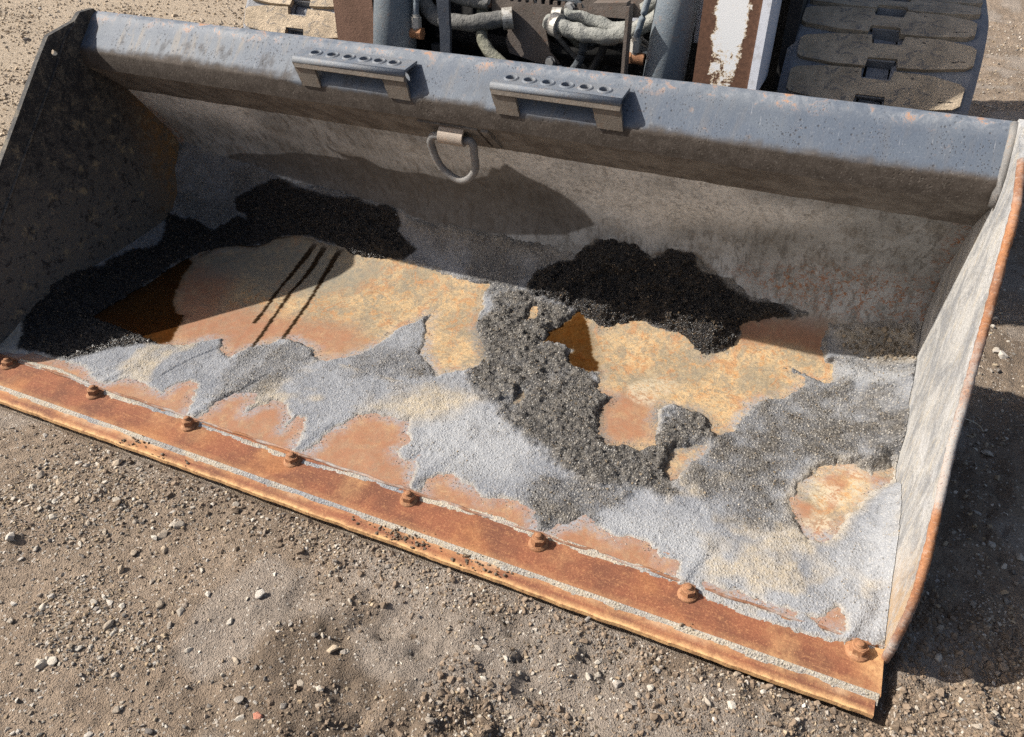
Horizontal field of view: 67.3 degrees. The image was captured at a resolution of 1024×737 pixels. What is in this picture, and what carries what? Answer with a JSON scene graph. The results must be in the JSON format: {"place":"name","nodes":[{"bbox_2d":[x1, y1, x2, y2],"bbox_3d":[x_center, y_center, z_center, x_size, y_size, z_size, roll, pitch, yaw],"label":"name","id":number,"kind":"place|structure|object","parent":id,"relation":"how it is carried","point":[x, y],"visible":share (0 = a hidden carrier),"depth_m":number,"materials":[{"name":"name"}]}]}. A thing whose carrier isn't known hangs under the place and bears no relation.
{"place":"outdoors","nodes":[
{"label":"outdoors","id":0,"kind":"place"},
{"bbox_2d":[0,0,1023,736],"bbox_3d":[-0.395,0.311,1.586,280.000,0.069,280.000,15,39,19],"label":"ground","id":1,"kind":"structure","parent":0,"point":[142,596],"depth_m":1.39,"materials":[{"name":"soil"}]},
{"bbox_2d":[0,8,1023,718],"bbox_3d":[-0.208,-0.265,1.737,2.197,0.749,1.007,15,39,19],"label":"loader bucket","id":2,"kind":"object","parent":1,"relation":"on","point":[824,212],"visible":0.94,"depth_m":1.78,"materials":[{"name":"metal"}]},
{"bbox_2d":[119,431,693,629],"bbox_3d":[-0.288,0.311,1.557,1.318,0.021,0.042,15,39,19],"label":"soil crumbs","id":3,"kind":"object","parent":2,"relation":"in","point":[395,534],"visible":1,"depth_m":1.53,"materials":[{"name":"brown soil"}]},
{"bbox_2d":[0,142,922,705],"bbox_3d":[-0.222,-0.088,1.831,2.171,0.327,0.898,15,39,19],"label":"asphalt residue","id":4,"kind":"object","parent":2,"relation":"in","point":[832,570],"visible":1,"depth_m":1.81},
{"bbox_2d":[5,165,912,644],"bbox_3d":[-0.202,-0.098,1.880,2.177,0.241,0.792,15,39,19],"label":"asphalt chips","id":5,"kind":"object","parent":4,"relation":"on","point":[503,357],"visible":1,"depth_m":1.93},
{"bbox_2d":[834,324,918,360],"bbox_3d":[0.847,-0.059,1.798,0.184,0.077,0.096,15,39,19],"label":"dirt lumps","id":6,"kind":"object","parent":4,"relation":"on","point":[884,330],"visible":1,"depth_m":1.79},
{"bbox_2d":[243,0,988,114],"bbox_3d":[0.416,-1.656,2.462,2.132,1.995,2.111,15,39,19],"label":"track loader","id":7,"kind":"object","parent":1,"relation":"on","point":[927,55],"visible":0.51,"depth_m":1.91,"materials":[{"name":"metal"}]}
]}

